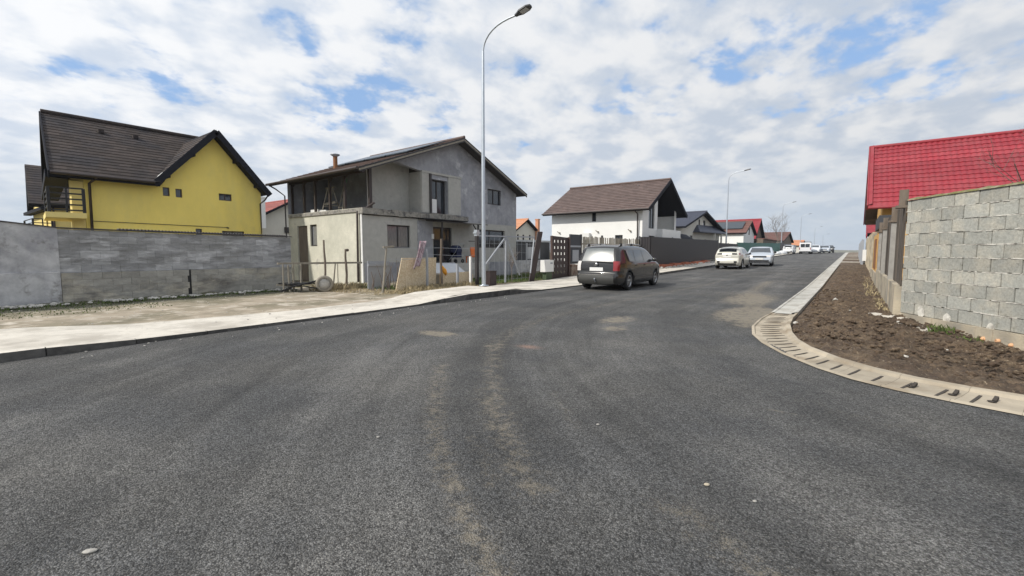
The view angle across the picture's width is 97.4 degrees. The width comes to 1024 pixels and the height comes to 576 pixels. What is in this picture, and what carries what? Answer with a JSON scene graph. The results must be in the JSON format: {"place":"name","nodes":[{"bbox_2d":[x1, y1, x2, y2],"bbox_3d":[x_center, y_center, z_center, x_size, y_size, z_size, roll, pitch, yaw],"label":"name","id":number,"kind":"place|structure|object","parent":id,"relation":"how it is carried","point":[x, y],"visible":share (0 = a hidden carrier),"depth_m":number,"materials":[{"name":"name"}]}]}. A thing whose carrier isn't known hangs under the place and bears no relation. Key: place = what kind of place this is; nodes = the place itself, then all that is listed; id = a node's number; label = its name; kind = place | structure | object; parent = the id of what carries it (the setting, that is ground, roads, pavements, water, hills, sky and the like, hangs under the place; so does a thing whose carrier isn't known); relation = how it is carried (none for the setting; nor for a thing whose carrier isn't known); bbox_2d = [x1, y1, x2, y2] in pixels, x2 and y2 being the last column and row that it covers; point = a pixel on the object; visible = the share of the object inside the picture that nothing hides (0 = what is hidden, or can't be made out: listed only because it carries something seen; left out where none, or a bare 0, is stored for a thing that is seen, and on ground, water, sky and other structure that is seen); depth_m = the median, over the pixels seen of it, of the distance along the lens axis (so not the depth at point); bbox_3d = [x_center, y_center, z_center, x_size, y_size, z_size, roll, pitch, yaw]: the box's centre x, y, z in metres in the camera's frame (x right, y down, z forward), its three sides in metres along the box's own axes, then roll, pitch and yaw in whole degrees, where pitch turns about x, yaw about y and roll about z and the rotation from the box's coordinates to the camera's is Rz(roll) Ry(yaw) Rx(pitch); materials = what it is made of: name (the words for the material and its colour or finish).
{"place":"outdoors","nodes":[
{"label":"outdoors","id":0,"kind":"place"},
{"bbox_2d":[0,281,415,328],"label":"verge","id":1,"kind":"structure","parent":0,"point":[231,304],"depth_m":11.38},
{"bbox_2d":[0,288,292,308],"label":"rubble","id":2,"kind":"object","parent":1,"relation":"on","point":[105,300],"visible":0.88,"depth_m":12.84,"materials":[{"name":"stone"}]},
{"bbox_2d":[0,289,297,319],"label":"weeds","id":3,"kind":"object","parent":1,"relation":"on","point":[83,304],"visible":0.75,"depth_m":12.02,"materials":[{"name":"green plant"}]},
{"bbox_2d":[278,275,332,291],"bbox_3d":[-7.511,-0.149,16.128,1.781,0.600,1.248,-4,6,-41],"label":"handcart","id":4,"kind":"object","parent":1,"relation":"on","point":[323,283],"visible":0.98,"depth_m":16.02,"materials":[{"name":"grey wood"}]},
{"bbox_2d":[276,262,361,292],"bbox_3d":[-7.064,-0.407,16.714,0.226,1.130,3.177,4,6,42],"label":"rail fence","id":5,"kind":"object","parent":1,"relation":"on","point":[300,263],"visible":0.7,"depth_m":16.08,"materials":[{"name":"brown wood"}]},
{"bbox_2d":[323,240,325,275],"bbox_3d":[-6.888,-0.800,16.554,0.096,1.932,0.100,3,6,37],"label":"fence post","id":6,"kind":"object","parent":1,"relation":"on","point":[324,255],"visible":0.61,"depth_m":16.50,"materials":[{"name":"brown wood"}]},
{"bbox_2d":[344,249,348,288],"bbox_3d":[-6.341,-0.700,17.285,0.106,1.617,0.180,3,6,37],"label":"fence post","id":7,"kind":"object","parent":1,"relation":"on","point":[346,270],"visible":0.88,"depth_m":17.23,"materials":[{"name":"brown wood"}]},
{"bbox_2d":[367,261,389,288],"bbox_3d":[-5.120,-0.497,17.336,0.100,1.100,1.000,3,6,37],"label":"metal sheet","id":8,"kind":"object","parent":1,"relation":"on","point":[372,266],"visible":0.82,"depth_m":17.23,"materials":[{"name":"grey metal"}]},
{"bbox_2d":[371,259,399,290],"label":"dead vines","id":9,"kind":"object","parent":1,"relation":"on","point":[387,285],"visible":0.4,"depth_m":16.72,"materials":[{"name":"brown plant"}]},
{"bbox_2d":[381,246,393,292],"bbox_3d":[-4.259,-0.593,15.385,0.093,1.716,0.548,3,6,37],"label":"fence post","id":10,"kind":"object","parent":1,"relation":"on","point":[384,272],"visible":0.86,"depth_m":15.26,"materials":[{"name":"brown wood"}]},
{"bbox_2d":[399,247,470,259],"bbox_3d":[-2.959,-1.334,17.198,0.234,0.462,4.702,4,6,38],"label":"fence wire","id":11,"kind":"object","parent":10,"relation":"attached to","point":[433,254],"visible":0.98,"depth_m":17.96,"materials":[{"name":"grey metal"}]},
{"bbox_2d":[396,257,435,289],"bbox_3d":[-3.632,-0.550,17.125,0.080,1.200,1.970,3,6,37],"label":"chipboard sheet","id":12,"kind":"object","parent":1,"relation":"on","point":[408,275],"visible":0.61,"depth_m":17.03,"materials":[{"name":"beige wood"}]},
{"bbox_2d":[413,241,426,268],"bbox_3d":[-3.479,-1.239,16.887,0.133,1.062,0.744,3,5,31],"label":"striped rug","id":13,"kind":"object","parent":12,"relation":"hanging from","point":[422,245],"visible":1,"depth_m":16.90,"materials":[{"name":"pink fabric"}]},
{"bbox_2d":[425,249,428,285],"bbox_3d":[-3.226,-0.678,17.088,0.070,1.600,0.070,3,6,37],"label":"fence post","id":14,"kind":"object","parent":1,"relation":"on","point":[427,275],"visible":0.64,"depth_m":17.05,"materials":[{"name":"grey metal"}]},
{"bbox_2d":[440,239,442,285],"bbox_3d":[-2.764,-0.918,17.595,0.120,2.003,0.120,3,6,37],"label":"fence post","id":15,"kind":"object","parent":1,"relation":"on","point":[441,277],"visible":0.83,"depth_m":17.55,"materials":[{"name":"brown wood"}]},
{"bbox_2d":[436,262,464,284],"bbox_3d":[-2.761,-0.571,18.997,0.550,0.980,1.700,3,6,37],"label":"metal sheet","id":16,"kind":"object","parent":1,"relation":"on","point":[450,267],"visible":0.35,"depth_m":18.98,"materials":[{"name":"silver metal"}]},
{"bbox_2d":[456,264,458,282],"bbox_3d":[-2.244,-0.490,18.484,0.080,1.000,0.080,3,6,37],"label":"fence post","id":17,"kind":"object","parent":1,"relation":"on","point":[457,272],"visible":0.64,"depth_m":18.45,"materials":[{"name":"grey metal"}]},
{"bbox_2d":[443,271,472,283],"bbox_3d":[-2.298,-0.370,18.862,0.030,0.600,1.980,3,6,37],"label":"chipboard sheet","id":18,"kind":"object","parent":1,"relation":"on","point":[448,278],"visible":0.47,"depth_m":18.75,"materials":[{"name":"beige wood"}]},
{"bbox_2d":[261,196,288,237],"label":"red roof house","id":19,"kind":"structure","parent":0,"point":[273,217],"depth_m":38.92,"materials":[{"name":"paint"}]},
{"bbox_2d":[309,281,478,294],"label":"dry grass","id":20,"kind":"structure","parent":0,"point":[342,287],"depth_m":16.78,"materials":[{"name":"beige plant"}]},
{"bbox_2d":[0,252,797,351],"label":"pavement","id":21,"kind":"structure","parent":0,"point":[11,339],"depth_m":8.77,"materials":[{"name":"grey concrete"}]},
{"bbox_2d":[479,4,531,285],"bbox_3d":[-0.316,-5.045,16.962,2.442,10.026,0.400,3,6,37],"label":"street lamp","id":22,"kind":"object","parent":21,"relation":"on","point":[524,9],"visible":1,"depth_m":17.53,"materials":[{"name":"metal"}]},
{"bbox_2d":[659,260,709,267],"bbox_3d":[13.170,-1.827,35.765,0.496,0.555,18.950,3,6,37],"label":"brick edging","id":23,"kind":"object","parent":21,"relation":"on","point":[676,264],"visible":0.46,"depth_m":36.04,"materials":[{"name":"red brick"}]},
{"bbox_2d":[660,261,714,268],"bbox_3d":[13.913,-1.824,36.121,0.694,0.418,17.859,3,6,37],"label":"rubble","id":24,"kind":"object","parent":21,"relation":"on","point":[686,265],"visible":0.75,"depth_m":35.97,"materials":[{"name":"stone"}]},
{"bbox_2d":[447,244,463,262],"bbox_3d":[-2.901,-1.790,23.224,0.813,0.990,0.540,3,6,37],"label":"pushchair","id":25,"kind":"object","parent":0,"point":[455,251],"visible":0.94,"depth_m":23.10,"materials":[{"name":"blue fabric"}]},
{"bbox_2d":[466,247,474,262],"bbox_3d":[-2.163,-1.759,24.013,0.440,0.820,0.460,3,6,37],"label":"orange chair","id":26,"kind":"object","parent":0,"point":[472,251],"visible":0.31,"depth_m":23.83,"materials":[{"name":"orange plastic"}]},
{"bbox_2d":[0,253,1023,575],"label":"road","id":27,"kind":"structure","parent":0,"point":[594,431],"depth_m":3.26,"materials":[{"name":"grey asphalt"}]},
{"bbox_2d":[82,548,97,553],"bbox_3d":[-2.038,1.269,2.171,0.062,0.017,0.034,0,5,-5],"label":"pebble","id":28,"kind":"object","parent":27,"relation":"on","point":[90,550],"visible":1,"depth_m":2.16,"materials":[{"name":"stone"}]},
{"bbox_2d":[22,289,471,357],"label":"gravel","id":29,"kind":"structure","parent":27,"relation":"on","point":[199,311],"depth_m":10.23,"materials":[{"name":"grey gravel"}]},
{"bbox_2d":[577,243,659,289],"bbox_3d":[4.543,-0.947,18.735,2.265,1.771,5.123,3,6,36],"label":"parked minivan","id":30,"kind":"object","parent":27,"relation":"on","point":[626,266],"visible":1,"depth_m":17.03,"materials":[{"name":"grey paint"}]},
{"bbox_2d":[715,247,750,268],"bbox_3d":[16.877,-2.331,34.316,2.210,1.622,4.580,3,6,37],"label":"parked car","id":31,"kind":"object","parent":27,"relation":"on","point":[732,256],"visible":1,"depth_m":32.70,"materials":[{"name":"paint"}]},
{"bbox_2d":[748,247,776,265],"bbox_3d":[21.238,-2.733,38.385,2.320,1.591,4.943,3,5,31],"label":"parked car","id":32,"kind":"object","parent":27,"relation":"on","point":[762,254],"visible":0.79,"depth_m":36.67,"materials":[{"name":"silver paint"}]},
{"bbox_2d":[783,245,795,253],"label":"parked car","id":33,"kind":"object","parent":27,"relation":"on","point":[789,248],"visible":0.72,"depth_m":81.11,"materials":[{"name":"white paint"}]},
{"bbox_2d":[799,242,812,253],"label":"delivery van","id":34,"kind":"object","parent":27,"relation":"on","point":[805,247],"visible":1,"depth_m":84.25,"materials":[{"name":"white paint"}]},
{"bbox_2d":[772,252,848,314],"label":"gutter","id":35,"kind":"object","parent":27,"relation":"on","point":[798,301],"visible":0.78,"depth_m":15.23,"materials":[{"name":"grey concrete"}]},
{"bbox_2d":[808,245,821,252],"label":"parked car","id":36,"kind":"object","parent":27,"relation":"on","point":[816,248],"visible":0.62,"depth_m":87.91,"materials":[{"name":"white paint"}]},
{"bbox_2d":[818,245,831,252],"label":"parked car","id":37,"kind":"object","parent":27,"relation":"on","point":[825,248],"visible":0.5,"depth_m":90.18,"materials":[{"name":"silver paint"}]},
{"bbox_2d":[0,0,1023,249],"label":"sky","id":38,"kind":"structure","parent":0,"point":[796,94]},
{"bbox_2d":[292,260,839,313],"bbox_3d":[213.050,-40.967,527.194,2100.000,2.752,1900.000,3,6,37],"label":"ground","id":39,"kind":"structure","parent":0,"point":[496,284],"depth_m":22.47,"materials":[{"name":"brown soil"}]},
{"bbox_2d":[23,164,71,227],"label":"yellow house","id":40,"kind":"structure","parent":39,"relation":"on","point":[34,201],"depth_m":29.52,"materials":[{"name":"tile"}]},
{"bbox_2d":[0,220,291,306],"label":"boundary wall","id":41,"kind":"structure","parent":39,"relation":"on","point":[40,264],"depth_m":13.27,"materials":[{"name":"grey concrete"}]},
{"bbox_2d":[39,109,271,236],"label":"yellow house","id":42,"kind":"structure","parent":39,"relation":"on","point":[111,174],"depth_m":20.09,"materials":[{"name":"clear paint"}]},
{"bbox_2d":[163,187,168,195],"bbox_3d":[-15.434,-4.287,20.041,0.050,0.380,0.250,3,6,37],"label":"window","id":43,"kind":"structure","parent":42,"relation":"in","point":[165,190],"depth_m":20.04,"materials":[{"name":"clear glass"}]},
{"bbox_2d":[175,189,181,197],"bbox_3d":[-15.150,-4.298,20.416,0.050,0.380,0.250,3,6,37],"label":"window","id":44,"kind":"structure","parent":42,"relation":"in","point":[178,191],"depth_m":20.43,"materials":[{"name":"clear glass"}]},
{"bbox_2d":[219,193,230,200],"bbox_3d":[-14.004,-4.414,21.921,0.050,0.330,0.560,3,6,37],"label":"window","id":45,"kind":"structure","parent":42,"relation":"in","point":[224,197],"depth_m":21.93,"materials":[{"name":"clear glass"}]},
{"bbox_2d":[222,231,243,235],"bbox_3d":[-13.835,-2.384,22.309,0.050,0.860,1.000,3,6,37],"label":"window","id":46,"kind":"structure","parent":42,"relation":"in","point":[238,232],"depth_m":22.25,"materials":[{"name":"clear glass"}]},
{"bbox_2d":[265,136,526,283],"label":"grey house","id":47,"kind":"structure","parent":39,"relation":"on","point":[410,198],"depth_m":22.75,"materials":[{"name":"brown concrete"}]},
{"bbox_2d":[299,226,308,280],"bbox_3d":[-10.574,-1.745,22.969,0.960,2.780,0.070,3,6,37],"label":"side door","id":48,"kind":"structure","parent":47,"relation":"in","point":[303,234],"depth_m":22.95,"materials":[{"name":"brown wood"}]},
{"bbox_2d":[311,225,316,245],"bbox_3d":[-9.727,-2.601,22.261,0.620,1.060,0.050,3,6,37],"label":"window","id":49,"kind":"structure","parent":47,"relation":"in","point":[313,227],"depth_m":22.32,"materials":[{"name":"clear glass"}]},
{"bbox_2d":[322,187,339,209],"bbox_3d":[-9.006,-4.362,22.376,1.147,1.287,0.468,3,6,37],"label":"trestle","id":50,"kind":"object","parent":47,"relation":"on","point":[327,203],"visible":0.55,"depth_m":22.26,"materials":[{"name":"brown wood"}]},
{"bbox_2d":[338,189,343,209],"bbox_3d":[-8.302,-4.447,22.022,0.468,1.512,0.368,3,6,37],"label":"step ladder","id":51,"kind":"object","parent":47,"relation":"on","point":[342,207],"visible":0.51,"depth_m":22.03,"materials":[{"name":"brown wood"}]},
{"bbox_2d":[387,225,408,247],"bbox_3d":[-5.437,-2.437,21.357,0.050,1.080,1.350,3,6,37],"label":"window","id":52,"kind":"structure","parent":47,"relation":"in","point":[397,235],"depth_m":21.36,"materials":[{"name":"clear glass"}]},
{"bbox_2d":[432,180,444,213],"bbox_3d":[-3.921,-4.696,23.357,0.075,1.740,1.150,3,6,37],"label":"balcony door","id":53,"kind":"structure","parent":47,"relation":"in","point":[438,187],"depth_m":23.48,"materials":[{"name":"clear glass"}]},
{"bbox_2d":[433,227,450,262],"bbox_3d":[-3.688,-2.260,23.629,0.115,1.840,1.350,3,6,37],"label":"front door","id":54,"kind":"structure","parent":47,"relation":"in","point":[436,230],"depth_m":23.72,"materials":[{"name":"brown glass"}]},
{"bbox_2d":[479,230,502,247],"bbox_3d":[-1.356,-2.910,26.713,0.050,1.040,2.650,3,6,37],"label":"window","id":55,"kind":"structure","parent":47,"relation":"in","point":[494,242],"depth_m":26.99,"materials":[{"name":"clear glass"}]},
{"bbox_2d":[487,189,499,205],"bbox_3d":[-1.145,-5.394,26.792,0.050,0.900,1.250,3,6,37],"label":"window","id":56,"kind":"structure","parent":47,"relation":"in","point":[493,195],"depth_m":26.87,"materials":[{"name":"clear glass"}]},
{"bbox_2d":[0,252,807,361],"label":"kerb","id":57,"kind":"structure","parent":39,"relation":"on","point":[13,355],"depth_m":7.88,"materials":[{"name":"grey concrete"}]},
{"bbox_2d":[442,266,446,275],"bbox_3d":[-2.704,-0.692,18.026,0.152,0.425,0.246,3,6,37],"label":"orange sack","id":58,"kind":"object","parent":39,"relation":"on","point":[444,270],"visible":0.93,"depth_m":17.95,"materials":[{"name":"orange plastic"}]},
{"bbox_2d":[357,272,564,289],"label":"green grass","id":59,"kind":"structure","parent":39,"relation":"on","point":[516,279],"depth_m":23.39,"materials":[{"name":"green plant"}]},
{"bbox_2d":[469,256,471,282],"bbox_3d":[-1.750,-0.685,19.037,0.090,1.300,0.090,3,6,37],"label":"fence post","id":60,"kind":"object","parent":39,"relation":"on","point":[470,269],"visible":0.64,"depth_m":19.00,"materials":[{"name":"white metal"}]},
{"bbox_2d":[484,271,495,286],"bbox_3d":[-0.958,-0.400,19.112,0.460,0.660,0.460,3,6,37],"label":"rusty box","id":61,"kind":"object","parent":39,"relation":"on","point":[490,278],"visible":0.71,"depth_m":18.92,"materials":[{"name":"brown metal"}]},
{"bbox_2d":[473,230,534,285],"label":"steel gate","id":62,"kind":"structure","parent":39,"relation":"on","point":[476,233],"depth_m":20.03,"materials":[{"name":"metal"}]},
{"bbox_2d":[507,250,519,277],"bbox_3d":[0.038,-1.248,21.987,0.806,1.854,1.128,-1,5,-12],"label":"bare shrub","id":63,"kind":"object","parent":39,"relation":"on","point":[512,262],"visible":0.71,"depth_m":21.93,"materials":[{"name":"brown plant"}]},
{"bbox_2d":[516,218,539,239],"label":"orange roof house","id":64,"kind":"structure","parent":39,"relation":"on","point":[525,227],"depth_m":59.99,"materials":[{"name":"paint"}]},
{"bbox_2d":[516,240,549,259],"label":"garden shed","id":65,"kind":"structure","parent":39,"relation":"on","point":[523,248],"depth_m":34.68,"materials":[{"name":"grey metal"}]},
{"bbox_2d":[528,232,542,281],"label":"dark beam","id":66,"kind":"structure","parent":39,"relation":"on","point":[535,255],"depth_m":22.31,"materials":[{"name":"brown metal"}]},
{"bbox_2d":[516,259,557,272],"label":"garden wall","id":67,"kind":"structure","parent":39,"relation":"on","point":[525,265],"depth_m":31.68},
{"bbox_2d":[540,260,553,279],"bbox_3d":[1.811,-0.928,23.170,0.308,1.020,0.800,3,6,37],"label":"meter box","id":68,"kind":"object","parent":39,"relation":"on","point":[547,268],"visible":0.93,"depth_m":22.98,"materials":[{"name":"white plastic"}]},
{"bbox_2d":[550,236,570,278],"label":"lattice gate","id":69,"kind":"structure","parent":39,"relation":"on","point":[559,261],"depth_m":24.24,"materials":[{"name":"brown wood"}]},
{"bbox_2d":[570,264,577,275],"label":"wall","id":70,"kind":"structure","parent":39,"relation":"on","point":[573,270],"depth_m":25.23,"materials":[{"name":"brick"}]},
{"bbox_2d":[569,234,580,263],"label":"shed gate","id":71,"kind":"structure","parent":70,"relation":"on","point":[575,251],"depth_m":25.47,"materials":[{"name":"grey metal"}]},
{"bbox_2d":[580,234,638,253],"bbox_3d":[6.399,-2.105,28.857,0.186,2.450,7.438,4,6,41],"label":"picket fence","id":72,"kind":"object","parent":39,"relation":"on","point":[585,243],"visible":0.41,"depth_m":27.82,"materials":[{"name":"grey wood"}]},
{"bbox_2d":[541,178,692,266],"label":"white house","id":73,"kind":"structure","parent":39,"relation":"on","point":[632,210],"depth_m":34.31,"materials":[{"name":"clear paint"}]},
{"bbox_2d":[592,213,595,221],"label":"window","id":74,"kind":"structure","parent":73,"relation":"in","point":[593,214],"depth_m":34.03,"materials":[{"name":"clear glass"}]},
{"bbox_2d":[648,206,653,228],"bbox_3d":[10.193,-5.284,33.124,0.050,1.800,1.200,3,6,37],"label":"balcony door","id":75,"kind":"structure","parent":73,"relation":"in","point":[651,213],"depth_m":33.33,"materials":[{"name":"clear glass"}]},
{"bbox_2d":[639,236,717,263],"bbox_3d":[15.353,-3.020,38.870,0.748,2.639,19.397,4,6,39],"label":"metal fence","id":76,"kind":"object","parent":39,"relation":"on","point":[662,250],"visible":0.72,"depth_m":36.24,"materials":[{"name":"grey metal"}]},
{"bbox_2d":[676,210,725,260],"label":"blue roof house","id":77,"kind":"structure","parent":39,"relation":"on","point":[703,225],"depth_m":48.26,"materials":[{"name":"paint"}]},
{"bbox_2d":[718,243,737,248],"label":"metal fence","id":78,"kind":"object","parent":39,"relation":"on","point":[720,245],"visible":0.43,"depth_m":49.41,"materials":[{"name":"grey metal"}]},
{"bbox_2d":[717,220,756,243],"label":"white house","id":79,"kind":"structure","parent":39,"relation":"on","point":[741,231],"depth_m":67.38,"materials":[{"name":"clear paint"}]},
{"bbox_2d":[725,169,750,242],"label":"street lamp","id":80,"kind":"object","parent":39,"relation":"on","point":[727,206],"visible":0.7,"depth_m":51.09,"materials":[{"name":"metal"}]},
{"bbox_2d":[715,218,764,242],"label":"red roof house","id":81,"kind":"structure","parent":39,"relation":"on","point":[758,224],"depth_m":82.65,"materials":[{"name":"brown tile"}]},
{"bbox_2d":[737,242,779,251],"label":"metal fence","id":82,"kind":"object","parent":39,"relation":"on","point":[774,246],"visible":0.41,"depth_m":67.12,"materials":[{"name":"metal"}]},
{"bbox_2d":[756,238,776,242],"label":"brown shed","id":83,"kind":"structure","parent":39,"relation":"on","point":[762,240],"depth_m":78.94,"materials":[{"name":"brown wood"}]},
{"bbox_2d":[763,213,790,242],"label":"bare tree","id":84,"kind":"object","parent":39,"relation":"on","point":[777,237],"visible":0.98,"depth_m":93.03,"materials":[{"name":"grey plant"}]},
{"bbox_2d":[764,232,793,244],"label":"brown roof house","id":85,"kind":"structure","parent":39,"relation":"on","point":[787,238],"depth_m":108.98,"materials":[{"name":"brown tile"}]},
{"bbox_2d":[781,201,795,242],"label":"street lamp","id":86,"kind":"object","parent":39,"relation":"on","point":[782,223],"visible":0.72,"depth_m":90.81,"materials":[{"name":"metal"}]},
{"bbox_2d":[791,240,804,251],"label":"orange roof house","id":87,"kind":"structure","parent":39,"relation":"on","point":[797,243],"depth_m":132.98,"materials":[{"name":"tile"}]},
{"bbox_2d":[858,239,863,264],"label":"metal gate","id":88,"kind":"structure","parent":39,"relation":"on","point":[861,247],"depth_m":37.01,"materials":[{"name":"grey metal"}]},
{"bbox_2d":[865,232,876,271],"bbox_3d":[23.824,-2.268,29.946,0.200,2.400,18.450,3,6,37],"label":"concrete fence","id":89,"kind":"object","parent":39,"relation":"on","point":[869,249],"visible":0.66,"depth_m":27.36,"materials":[{"name":"beige concrete"}]},
{"bbox_2d":[862,250,865,260],"bbox_3d":[26.989,-2.504,34.413,0.285,0.850,0.800,3,6,37],"label":"meter box","id":90,"kind":"object","parent":89,"relation":"attached to","point":[864,255],"visible":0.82,"depth_m":34.12,"materials":[{"name":"white plastic"}]},
{"bbox_2d":[866,225,875,237],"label":"red roof house","id":91,"kind":"structure","parent":39,"relation":"on","point":[870,229],"depth_m":48.84,"materials":[{"name":"tile"}]},
{"bbox_2d":[752,312,1023,415],"bbox_3d":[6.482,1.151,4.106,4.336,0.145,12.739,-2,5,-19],"label":"gutter curve","id":92,"kind":"object","parent":39,"relation":"on","point":[1009,402],"visible":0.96,"depth_m":5.22,"materials":[{"name":"beige concrete"}]},
{"bbox_2d":[760,314,998,402],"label":"gutter slots","id":93,"kind":"object","parent":92,"relation":"on","point":[995,399],"visible":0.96,"depth_m":5.69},
{"bbox_2d":[870,189,908,314],"bbox_3d":[13.333,-1.121,16.238,0.280,2.920,17.470,3,6,37],"label":"plank fence","id":94,"kind":"object","parent":39,"relation":"on","point":[886,277],"visible":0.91,"depth_m":11.04,"materials":[{"name":"grey wood"}]},
{"bbox_2d":[872,233,878,271],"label":"garden gate","id":95,"kind":"structure","parent":94,"relation":"attached to","point":[875,253],"depth_m":19.46,"materials":[{"name":"orange wood"}]},
{"bbox_2d":[875,215,890,231],"bbox_3d":[15.063,-2.572,18.059,0.620,0.480,3.780,3,6,37],"label":"gate canopy","id":96,"kind":"object","parent":95,"relation":"on","point":[880,218],"visible":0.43,"depth_m":16.74,"materials":[{"name":"grey metal"}]},
{"bbox_2d":[863,129,1023,279],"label":"red roof house","id":97,"kind":"structure","parent":39,"relation":"on","point":[924,168],"depth_m":21.83,"materials":[{"name":"tile"}]},
{"bbox_2d":[897,181,1023,350],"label":"block wall","id":98,"kind":"structure","parent":39,"relation":"on","point":[963,266],"depth_m":7.76,"materials":[{"name":"concrete"}]},
{"bbox_2d":[978,132,1023,182],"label":"bare shrub","id":99,"kind":"object","parent":39,"relation":"on","point":[1002,161],"visible":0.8,"depth_m":8.66,"materials":[{"name":"plant"}]},
{"bbox_2d":[813,250,858,252],"bbox_3d":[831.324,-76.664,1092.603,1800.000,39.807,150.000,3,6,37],"label":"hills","id":100,"kind":"structure","parent":0,"point":[841,251],"depth_m":1045.41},
{"bbox_2d":[839,252,864,265],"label":"sidewalk","id":101,"kind":"structure","parent":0,"point":[848,259],"depth_m":47.32,"materials":[{"name":"concrete"}]},
{"bbox_2d":[791,264,1023,394],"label":"soil","id":102,"kind":"structure","parent":0,"point":[846,277],"depth_m":7.43,"materials":[{"name":"brown soil"}]},
{"bbox_2d":[793,298,947,356],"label":"stones","id":103,"kind":"object","parent":102,"relation":"on","point":[834,299],"visible":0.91,"depth_m":8.74,"materials":[{"name":"grey stone"}]},
{"bbox_2d":[862,275,888,310],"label":"dry grass","id":104,"kind":"structure","parent":102,"relation":"on","point":[884,308],"depth_m":13.76,"materials":[{"name":"beige plant"}]},
{"bbox_2d":[868,313,930,330],"bbox_3d":[7.827,0.670,8.936,0.539,0.155,1.588,0,5,2],"label":"broken slab","id":105,"kind":"object","parent":102,"relation":"on","point":[875,314],"depth_m":9.21,"materials":[{"name":"white concrete"}]},
{"bbox_2d":[926,323,983,341],"bbox_3d":[7.609,0.763,7.741,0.488,0.213,0.968,1,5,12],"label":"grass tuft","id":106,"kind":"object","parent":102,"relation":"on","point":[940,328],"visible":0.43,"depth_m":7.92,"materials":[{"name":"green plant"}]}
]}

